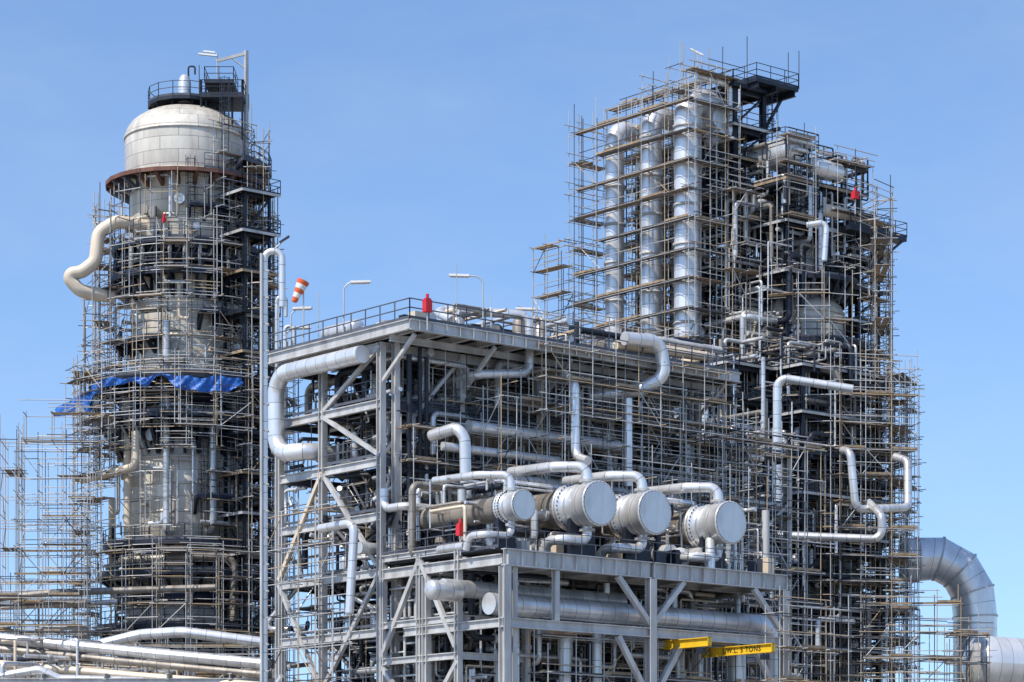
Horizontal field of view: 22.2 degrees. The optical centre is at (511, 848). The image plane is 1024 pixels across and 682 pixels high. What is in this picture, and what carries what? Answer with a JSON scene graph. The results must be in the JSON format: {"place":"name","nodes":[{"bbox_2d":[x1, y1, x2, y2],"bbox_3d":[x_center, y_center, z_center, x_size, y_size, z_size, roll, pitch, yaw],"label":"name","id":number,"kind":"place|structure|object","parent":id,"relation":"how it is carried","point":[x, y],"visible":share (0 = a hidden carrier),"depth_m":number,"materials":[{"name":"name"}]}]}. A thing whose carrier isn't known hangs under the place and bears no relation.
{"place":"outdoors","nodes":[
{"label":"outdoors","id":0,"kind":"place"},
{"bbox_2d":[0,0,1023,681],"label":"sky","id":1,"kind":"structure","parent":0,"point":[413,141],"materials":[{"name":"blue"}]},
{"label":"ground","id":2,"kind":"structure","parent":0,"visible":0},
{"bbox_2d":[0,584,274,681],"bbox_3d":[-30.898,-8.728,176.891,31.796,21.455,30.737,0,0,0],"label":"pipe rack","id":3,"kind":"object","parent":2,"relation":"on","point":[57,651],"visible":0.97,"depth_m":169.49,"materials":[{"name":"metal"}]},
{"bbox_2d":[0,104,303,680],"bbox_3d":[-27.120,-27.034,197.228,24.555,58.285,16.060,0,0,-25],"label":"scaffolding","id":4,"kind":"object","parent":2,"relation":"on","point":[97,400],"visible":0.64,"depth_m":194.36,"materials":[{"name":"grey metal"}]},
{"bbox_2d":[54,373,242,415],"bbox_3d":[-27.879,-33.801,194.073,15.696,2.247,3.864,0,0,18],"label":"blue tarpaulin","id":5,"kind":"object","parent":4,"relation":"on","point":[205,385],"visible":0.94,"depth_m":192.46,"materials":[{"name":"plastic"}]},
{"bbox_2d":[162,213,165,238],"bbox_3d":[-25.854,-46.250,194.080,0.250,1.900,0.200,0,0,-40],"label":"fire alarm box","id":6,"kind":"object","parent":4,"relation":"attached to","point":[164,219],"visible":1,"depth_m":194.01,"materials":[{"name":"red paint"}]},
{"bbox_2d":[63,50,280,677],"bbox_3d":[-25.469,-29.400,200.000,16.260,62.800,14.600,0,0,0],"label":"distillation tower","id":7,"kind":"structure","parent":2,"relation":"on","point":[165,134],"depth_m":195.65,"materials":[{"name":"metal"}]},
{"bbox_2d":[260,235,289,681],"bbox_3d":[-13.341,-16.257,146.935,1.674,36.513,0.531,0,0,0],"label":"vent stack pole","id":8,"kind":"object","parent":2,"relation":"on","point":[264,430],"visible":1,"depth_m":146.82,"materials":[{"name":"metal"}]},
{"bbox_2d":[275,296,294,680],"bbox_3d":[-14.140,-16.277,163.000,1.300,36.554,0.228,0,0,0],"label":"vent pipes","id":9,"kind":"object","parent":2,"relation":"on","point":[286,327],"visible":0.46,"depth_m":162.90,"materials":[{"name":"metal"}]},
{"bbox_2d":[0,572,996,681],"bbox_3d":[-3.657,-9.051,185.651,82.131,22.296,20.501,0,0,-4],"label":"scaffolding","id":10,"kind":"object","parent":2,"relation":"on","point":[946,659],"visible":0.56,"depth_m":191.98,"materials":[{"name":"grey metal"}]},
{"bbox_2d":[268,297,790,681],"bbox_3d":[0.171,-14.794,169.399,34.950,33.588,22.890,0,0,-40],"label":"steel frame","id":11,"kind":"object","parent":2,"relation":"on","point":[396,339],"visible":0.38,"depth_m":156.91,"materials":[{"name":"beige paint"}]},
{"bbox_2d":[284,326,310,346],"bbox_3d":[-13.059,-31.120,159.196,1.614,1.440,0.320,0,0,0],"label":"lamp post","id":12,"kind":"object","parent":11,"relation":"on","point":[300,328],"visible":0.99,"depth_m":159.12,"materials":[{"name":"metal"}]},
{"bbox_2d":[291,278,308,341],"bbox_3d":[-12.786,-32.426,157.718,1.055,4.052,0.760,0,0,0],"label":"windsock","id":13,"kind":"object","parent":11,"relation":"on","point":[301,286],"visible":1,"depth_m":157.52,"materials":[{"name":"orange fabric"}]},
{"bbox_2d":[289,306,312,345],"bbox_3d":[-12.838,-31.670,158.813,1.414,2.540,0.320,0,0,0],"label":"lamp post","id":14,"kind":"object","parent":11,"relation":"on","point":[295,309],"visible":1,"depth_m":158.74,"materials":[{"name":"metal"}]},
{"bbox_2d":[342,280,370,331],"bbox_3d":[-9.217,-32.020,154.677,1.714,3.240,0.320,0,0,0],"label":"lamp post","id":15,"kind":"object","parent":11,"relation":"on","point":[357,282],"visible":1,"depth_m":154.64,"materials":[{"name":"metal"}]},
{"bbox_2d":[422,294,431,330],"bbox_3d":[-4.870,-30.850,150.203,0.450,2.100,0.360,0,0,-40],"label":"red warning light","id":16,"kind":"object","parent":11,"relation":"attached to","point":[427,305],"visible":1,"depth_m":150.12,"materials":[{"name":"red paint"}]},
{"bbox_2d":[449,274,484,326],"bbox_3d":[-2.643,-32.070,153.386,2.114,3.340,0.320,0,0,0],"label":"lamp post","id":17,"kind":"object","parent":11,"relation":"on","point":[465,276],"visible":1,"depth_m":153.35,"materials":[{"name":"metal"}]},
{"bbox_2d":[199,36,788,348],"bbox_3d":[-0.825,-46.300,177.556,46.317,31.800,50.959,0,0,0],"label":"lightning rods","id":18,"kind":"object","parent":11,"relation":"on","point":[697,52],"visible":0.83,"depth_m":160.67,"materials":[{"name":"white paint"}]},
{"bbox_2d":[268,303,782,681],"bbox_3d":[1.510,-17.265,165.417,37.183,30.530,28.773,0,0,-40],"label":"pipework","id":19,"kind":"object","parent":11,"relation":"on","point":[606,603],"visible":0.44,"depth_m":156.06,"materials":[{"name":"metal"}]},
{"bbox_2d":[516,307,535,335],"bbox_3d":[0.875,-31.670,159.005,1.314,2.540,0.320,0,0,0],"label":"lamp post","id":20,"kind":"object","parent":11,"relation":"on","point":[524,308],"visible":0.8,"depth_m":158.88,"materials":[{"name":"metal"}]},
{"bbox_2d":[258,299,854,681],"bbox_3d":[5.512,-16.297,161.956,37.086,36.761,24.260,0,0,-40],"label":"scaffolding","id":21,"kind":"object","parent":2,"relation":"on","point":[549,375],"visible":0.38,"depth_m":159.73,"materials":[{"name":"grey metal"}]},
{"bbox_2d":[379,525,792,681],"bbox_3d":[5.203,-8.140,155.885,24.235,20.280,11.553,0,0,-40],"label":"frame","id":22,"kind":"object","parent":2,"relation":"on","point":[508,565],"visible":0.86,"depth_m":149.96,"materials":[{"name":"metal"}]},
{"bbox_2d":[456,519,462,554],"bbox_3d":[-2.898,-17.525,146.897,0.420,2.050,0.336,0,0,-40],"label":"fire alarm box","id":23,"kind":"object","parent":22,"relation":"attached to","point":[459,528],"visible":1,"depth_m":146.77,"materials":[{"name":"red paint"}]},
{"bbox_2d":[419,471,535,550],"bbox_3d":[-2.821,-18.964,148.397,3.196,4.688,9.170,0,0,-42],"label":"heat exchanger","id":24,"kind":"object","parent":22,"relation":"on","point":[510,505],"visible":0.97,"depth_m":146.31,"materials":[{"name":"metal"}]},
{"bbox_2d":[493,461,616,555],"bbox_3d":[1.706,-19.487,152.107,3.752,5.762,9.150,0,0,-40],"label":"heat exchanger","id":25,"kind":"object","parent":22,"relation":"on","point":[587,505],"visible":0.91,"depth_m":149.56,"materials":[{"name":"metal"}]},
{"bbox_2d":[549,471,671,561],"bbox_3d":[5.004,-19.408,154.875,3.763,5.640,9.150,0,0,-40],"label":"heat exchanger","id":26,"kind":"object","parent":22,"relation":"on","point":[643,513],"visible":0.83,"depth_m":152.20,"materials":[{"name":"metal"}]},
{"bbox_2d":[663,637,711,649],"bbox_3d":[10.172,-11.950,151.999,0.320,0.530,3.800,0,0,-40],"label":"beam","id":27,"kind":"structure","parent":22,"relation":"attached to","point":[691,642],"depth_m":151.80,"materials":[{"name":"yellow metal"}]},
{"bbox_2d":[696,648,705,664],"bbox_3d":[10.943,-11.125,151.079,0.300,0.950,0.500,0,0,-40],"label":"trolley","id":28,"kind":"object","parent":27,"relation":"hanging from","point":[701,651],"visible":1,"depth_m":150.97,"materials":[{"name":"metal"}]},
{"bbox_2d":[647,482,746,568],"bbox_3d":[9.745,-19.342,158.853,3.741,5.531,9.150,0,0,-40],"label":"heat exchanger","id":29,"kind":"object","parent":22,"relation":"on","point":[720,521],"visible":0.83,"depth_m":156.26,"materials":[{"name":"metal"}]},
{"bbox_2d":[700,643,774,657],"bbox_3d":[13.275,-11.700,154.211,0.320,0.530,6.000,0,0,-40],"label":"beam","id":30,"kind":"structure","parent":22,"relation":"attached to","point":[764,648],"depth_m":153.89,"materials":[{"name":"yellow metal"}]},
{"bbox_2d":[722,646,760,653],"bbox_3d":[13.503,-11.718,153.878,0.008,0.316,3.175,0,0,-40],"label":"lettering","id":31,"kind":"object","parent":30,"relation":"attached to","point":[728,650],"visible":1,"depth_m":153.79},
{"bbox_2d":[760,654,769,670],"bbox_3d":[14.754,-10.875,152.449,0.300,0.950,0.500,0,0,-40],"label":"trolley","id":32,"kind":"object","parent":30,"relation":"hanging from","point":[764,657],"visible":1,"depth_m":152.34,"materials":[{"name":"metal"}]},
{"bbox_2d":[529,40,926,681],"bbox_3d":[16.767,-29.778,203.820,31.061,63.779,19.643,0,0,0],"label":"scaffolding","id":33,"kind":"object","parent":2,"relation":"on","point":[905,528],"visible":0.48,"depth_m":199.15,"materials":[{"name":"grey metal"}]},
{"bbox_2d":[604,73,732,476],"bbox_3d":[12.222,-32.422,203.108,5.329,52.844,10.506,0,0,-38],"label":"vertical pipe bank","id":34,"kind":"structure","parent":33,"relation":"on","point":[652,213],"depth_m":201.40,"materials":[{"name":"metal"}]},
{"bbox_2d":[851,188,858,213],"bbox_3d":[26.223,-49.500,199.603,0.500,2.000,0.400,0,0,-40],"label":"fire alarm box","id":35,"kind":"object","parent":33,"relation":"attached to","point":[855,195],"visible":1,"depth_m":199.48,"materials":[{"name":"red paint"}]},
{"bbox_2d":[627,62,911,681],"bbox_3d":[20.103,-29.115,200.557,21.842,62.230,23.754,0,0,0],"label":"distillation tower","id":36,"kind":"structure","parent":2,"relation":"on","point":[761,158],"depth_m":199.34,"materials":[{"name":"metal"}]},
{"bbox_2d":[962,636,1023,681],"bbox_3d":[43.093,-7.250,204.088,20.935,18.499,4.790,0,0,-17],"label":"horizontal drum","id":37,"kind":"object","parent":2,"relation":"on","point":[1007,662],"visible":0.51,"depth_m":200.58,"materials":[{"name":"metal"}]},
{"bbox_2d":[898,536,997,681],"bbox_3d":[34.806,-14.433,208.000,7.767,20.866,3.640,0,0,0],"label":"elbow duct","id":38,"kind":"object","parent":37,"relation":"attached to","point":[950,566],"visible":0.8,"depth_m":206.51,"materials":[{"name":"metal"}]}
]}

